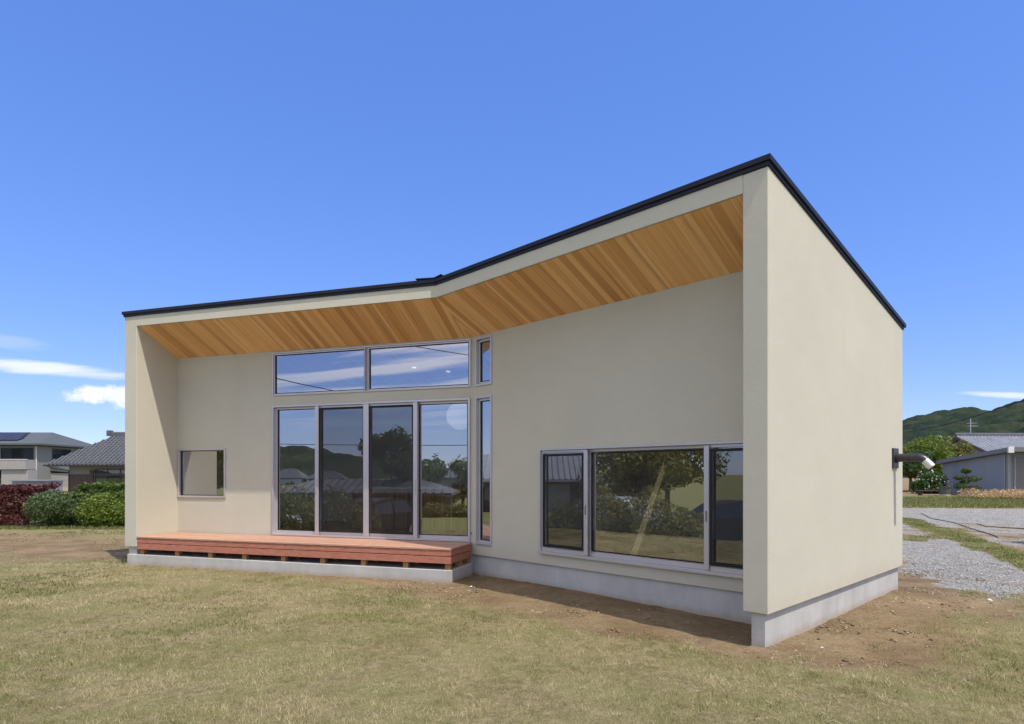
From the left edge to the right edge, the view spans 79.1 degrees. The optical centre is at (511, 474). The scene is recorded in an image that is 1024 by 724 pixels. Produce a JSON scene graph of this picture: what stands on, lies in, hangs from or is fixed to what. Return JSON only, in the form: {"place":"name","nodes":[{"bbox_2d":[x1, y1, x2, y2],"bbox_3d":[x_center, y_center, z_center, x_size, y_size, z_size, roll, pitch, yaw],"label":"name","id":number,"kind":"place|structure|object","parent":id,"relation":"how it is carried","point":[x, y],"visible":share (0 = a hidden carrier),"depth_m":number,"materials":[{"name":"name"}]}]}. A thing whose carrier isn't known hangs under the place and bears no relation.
{"place":"outdoors","nodes":[
{"label":"outdoors","id":0,"kind":"place"},
{"bbox_2d":[0,432,92,486],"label":"two storey house","id":1,"kind":"structure","parent":0,"point":[26,455],"depth_m":75.50,"materials":[{"name":"grey"}]},
{"bbox_2d":[1,448,32,458],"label":"window","id":2,"kind":"structure","parent":1,"relation":"in","point":[6,453],"depth_m":74.99,"materials":[{"name":"grey"}]},
{"bbox_2d":[52,449,70,459],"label":"window","id":3,"kind":"structure","parent":1,"relation":"in","point":[56,453],"depth_m":78.49,"materials":[{"name":"grey"}]},
{"bbox_2d":[0,525,124,529],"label":"hedge foot grass","id":4,"kind":"structure","parent":0,"point":[32,527],"depth_m":17.54,"materials":[{"name":"green plant"}]},
{"bbox_2d":[137,532,471,569],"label":"wooden deck","id":5,"kind":"structure","parent":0,"point":[456,553],"depth_m":9.61,"materials":[{"name":"brown wood"}]},
{"bbox_2d":[0,478,1023,723],"bbox_3d":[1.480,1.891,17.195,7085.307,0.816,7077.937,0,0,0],"label":"ground","id":6,"kind":"structure","parent":0,"point":[730,636],"depth_m":5.52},
{"bbox_2d":[0,482,63,525],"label":"photinia hedge","id":7,"kind":"object","parent":6,"relation":"on","point":[19,494],"visible":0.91,"depth_m":18.29,"materials":[{"name":"red plant"}]},
{"bbox_2d":[9,480,64,493],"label":"garden store","id":8,"kind":"structure","parent":6,"relation":"on","point":[36,482],"depth_m":44.00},
{"bbox_2d":[27,482,45,492],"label":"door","id":9,"kind":"structure","parent":8,"relation":"in","point":[32,483],"depth_m":43.97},
{"bbox_2d":[22,490,86,526],"bbox_3d":[-13.422,1.011,18.353,1.803,1.169,1.409,0,0,-16],"label":"round shrub","id":10,"kind":"object","parent":6,"relation":"on","point":[59,508],"visible":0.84,"depth_m":17.98,"materials":[{"name":"green plant"}]},
{"bbox_2d":[43,430,124,491],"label":"tile roof house","id":11,"kind":"structure","parent":6,"relation":"on","point":[103,460],"depth_m":54.99,"materials":[{"name":"grey tile"}]},
{"bbox_2d":[94,469,124,473],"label":"window","id":12,"kind":"structure","parent":11,"relation":"in","point":[96,471],"depth_m":54.98,"materials":[{"name":"grey"}]},
{"bbox_2d":[94,475,124,482],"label":"window","id":13,"kind":"structure","parent":11,"relation":"in","point":[113,478],"depth_m":54.98,"materials":[{"name":"grey"}]},
{"bbox_2d":[72,481,124,524],"bbox_3d":[-10.251,0.864,19.093,5.610,1.449,1.818,0,0,0],"label":"green hedge","id":14,"kind":"object","parent":6,"relation":"on","point":[86,490],"visible":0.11,"depth_m":18.40,"materials":[{"name":"green plant"}]},
{"bbox_2d":[74,492,124,526],"bbox_3d":[-11.801,1.038,18.199,1.728,1.124,1.140,0,0,0],"label":"shrub","id":15,"kind":"object","parent":6,"relation":"on","point":[105,509],"visible":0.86,"depth_m":17.87,"materials":[{"name":"green plant"}]},
{"bbox_2d":[122,153,934,647],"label":"house","id":16,"kind":"structure","parent":6,"relation":"on","point":[686,397],"depth_m":8.28,"materials":[{"name":"paint"}]},
{"bbox_2d":[177,448,225,497],"bbox_3d":[-5.581,-0.033,11.211,1.080,0.885,0.122,0,0,18],"label":"window","id":17,"kind":"structure","parent":16,"relation":"in","point":[180,452],"depth_m":11.29,"materials":[{"name":"metal"}]},
{"bbox_2d":[272,339,470,395],"bbox_3d":[-2.369,-1.730,10.182,3.670,0.740,0.122,0,0,18],"label":"window","id":18,"kind":"structure","parent":16,"relation":"in","point":[367,349],"depth_m":10.13,"materials":[{"name":"metal"}]},
{"bbox_2d":[272,398,470,541],"bbox_3d":[-2.376,-0.076,10.178,3.665,2.228,0.134,0,0,18],"label":"sliding door","id":19,"kind":"structure","parent":16,"relation":"in","point":[415,535],"depth_m":10.12,"materials":[{"name":"metal"}]},
{"bbox_2d":[350,486,485,530],"bbox_3d":[-1.844,0.643,12.110,2.610,0.810,0.660,0,0,18],"label":"kitchen counter","id":20,"kind":"object","parent":16,"relation":"on","point":[390,507],"visible":0.5,"depth_m":11.89,"materials":[{"name":"brown wood"}]},
{"bbox_2d":[439,494,453,534],"bbox_3d":[-0.867,0.695,10.653,0.600,0.710,0.500,0,0,18],"label":"dining table","id":21,"kind":"object","parent":16,"relation":"on","point":[446,495],"visible":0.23,"depth_m":10.52,"materials":[{"name":"brown wood"}]},
{"bbox_2d":[442,484,466,534],"bbox_3d":[-0.991,0.609,10.979,0.420,0.882,0.458,0,0,-20],"label":"dining chair","id":22,"kind":"object","parent":16,"relation":"on","point":[449,501],"visible":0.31,"depth_m":11.09,"materials":[{"name":"brown wood"}]},
{"bbox_2d":[443,485,466,534],"bbox_3d":[-0.883,0.609,10.373,0.420,0.882,0.458,0,0,-25],"label":"dining chair","id":23,"kind":"object","parent":16,"relation":"on","point":[452,511],"visible":0.62,"depth_m":10.18,"materials":[{"name":"brown wood"}]},
{"bbox_2d":[446,404,466,429],"bbox_3d":[-0.903,-1.393,10.769,0.478,1.215,0.478,0,0,0],"label":"paper lantern","id":24,"kind":"object","parent":16,"relation":"hanging from","point":[456,416],"visible":0.64,"depth_m":10.58,"materials":[{"name":"white paper"}]},
{"bbox_2d":[475,334,491,386],"bbox_3d":[-0.397,-1.723,9.407,0.122,0.740,0.374,0,0,-44],"label":"window","id":25,"kind":"structure","parent":16,"relation":"in","point":[478,341],"depth_m":9.49,"materials":[{"name":"metal"}]},
{"bbox_2d":[475,395,491,545],"bbox_3d":[-0.397,-0.066,9.407,0.122,2.257,0.374,0,0,-44],"label":"window","id":26,"kind":"structure","parent":16,"relation":"in","point":[478,400],"depth_m":9.49,"materials":[{"name":"metal"}]},
{"bbox_2d":[538,441,742,578],"bbox_3d":[1.553,0.359,7.378,0.145,1.431,3.307,0,0,-44],"label":"window","id":27,"kind":"structure","parent":16,"relation":"in","point":[707,567],"depth_m":7.46,"materials":[{"name":"metal"}]},
{"bbox_2d":[92,556,990,671],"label":"soil crumbs","id":28,"kind":"object","parent":6,"relation":"on","point":[728,655],"visible":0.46,"depth_m":7.33,"materials":[{"name":"brown soil"}]},
{"bbox_2d":[75,550,1020,674],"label":"soil clods","id":29,"kind":"object","parent":6,"relation":"on","point":[845,628],"visible":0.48,"depth_m":7.26,"materials":[{"name":"brown soil"}]},
{"bbox_2d":[400,585,992,647],"bbox_3d":[2.442,1.528,7.803,7.214,0.046,4.643,0,0,-17],"label":"rubble","id":30,"kind":"object","parent":6,"relation":"on","point":[989,599],"visible":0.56,"depth_m":7.53,"materials":[{"name":"brown stone"}]},
{"bbox_2d":[902,448,934,491],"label":"evergreen tree","id":31,"kind":"object","parent":6,"relation":"on","point":[910,470],"visible":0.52,"depth_m":55.02,"materials":[{"name":"green plant"}]},
{"bbox_2d":[902,433,955,476],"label":"broadleaf tree","id":32,"kind":"object","parent":6,"relation":"on","point":[939,451],"visible":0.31,"depth_m":56.42,"materials":[{"name":"green plant"}]},
{"bbox_2d":[909,469,952,493],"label":"flowering bush","id":33,"kind":"object","parent":6,"relation":"on","point":[930,480],"visible":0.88,"depth_m":49.65,"materials":[{"name":"green plant"}]},
{"bbox_2d":[914,490,951,495],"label":"garden bench","id":34,"kind":"object","parent":6,"relation":"on","point":[920,492],"visible":0.59,"depth_m":45.90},
{"bbox_2d":[939,486,950,495],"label":"stone trough","id":35,"kind":"object","parent":6,"relation":"on","point":[945,490],"visible":0.88,"depth_m":44.97,"materials":[{"name":"stone"}]},
{"bbox_2d":[921,513,997,537],"bbox_3d":[13.902,1.510,19.710,0.264,0.022,10.358,0,0,24],"label":"ground hose","id":36,"kind":"object","parent":6,"relation":"on","point":[962,525],"visible":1,"depth_m":18.37,"materials":[{"name":"rubber"}]},
{"bbox_2d":[944,439,976,456],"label":"dark tree","id":37,"kind":"object","parent":6,"relation":"on","point":[960,449],"visible":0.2,"depth_m":58.92,"materials":[{"name":"green plant"}]},
{"bbox_2d":[953,468,981,495],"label":"cloud pruned pine","id":38,"kind":"object","parent":6,"relation":"on","point":[963,482],"visible":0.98,"depth_m":42.52,"materials":[{"name":"green plant"}]},
{"bbox_2d":[936,446,1023,496],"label":"garage","id":39,"kind":"structure","parent":6,"relation":"on","point":[1000,469],"depth_m":44.50,"materials":[{"name":"white paint"}]},
{"bbox_2d":[942,419,1023,453],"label":"gabled tile house","id":40,"kind":"structure","parent":6,"relation":"on","point":[982,442],"depth_m":74.08,"materials":[{"name":"grey tile"}]},
{"bbox_2d":[954,488,1023,497],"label":"flower bed","id":41,"kind":"object","parent":6,"relation":"on","point":[1008,493],"visible":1,"depth_m":38.53,"materials":[{"name":"orange plant"}]},
{"bbox_2d":[977,523,1023,528],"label":"ground cable","id":42,"kind":"object","parent":6,"relation":"on","point":[999,527],"visible":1,"depth_m":17.85,"materials":[{"name":"rubber"}]},
{"bbox_3d":[25.500,-1.650,23.800,1.600,6.700,0.300,0,0,0],"label":"utility pole","id":43,"kind":"object","parent":6,"relation":"on","visible":0},
{"bbox_2d":[902,399,1023,432],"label":"power cable","id":44,"kind":"object","parent":43,"relation":"attached to","point":[967,418],"visible":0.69,"depth_m":41.25,"materials":[{"name":"rubber"}]},
{"bbox_2d":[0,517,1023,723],"bbox_3d":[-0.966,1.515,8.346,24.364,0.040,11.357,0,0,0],"label":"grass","id":45,"kind":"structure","parent":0,"point":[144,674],"depth_m":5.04,"materials":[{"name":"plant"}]},
{"bbox_2d":[0,0,1023,443],"label":"sky","id":46,"kind":"structure","parent":0,"point":[154,153],"materials":[{"name":"blue"}]},
{"bbox_2d":[900,508,1023,597],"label":"gravel","id":47,"kind":"structure","parent":0,"point":[953,515],"depth_m":12.66,"materials":[{"name":"grey gravel"}]},
{"bbox_2d":[902,399,1023,477],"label":"hills","id":48,"kind":"structure","parent":0,"point":[1008,419],"depth_m":408.75,"materials":[{"name":"green plant"}]},
{"bbox_2d":[902,495,1023,507],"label":"verge grass","id":49,"kind":"structure","parent":0,"point":[950,502],"depth_m":33.50,"materials":[{"name":"green plant"}]}
]}

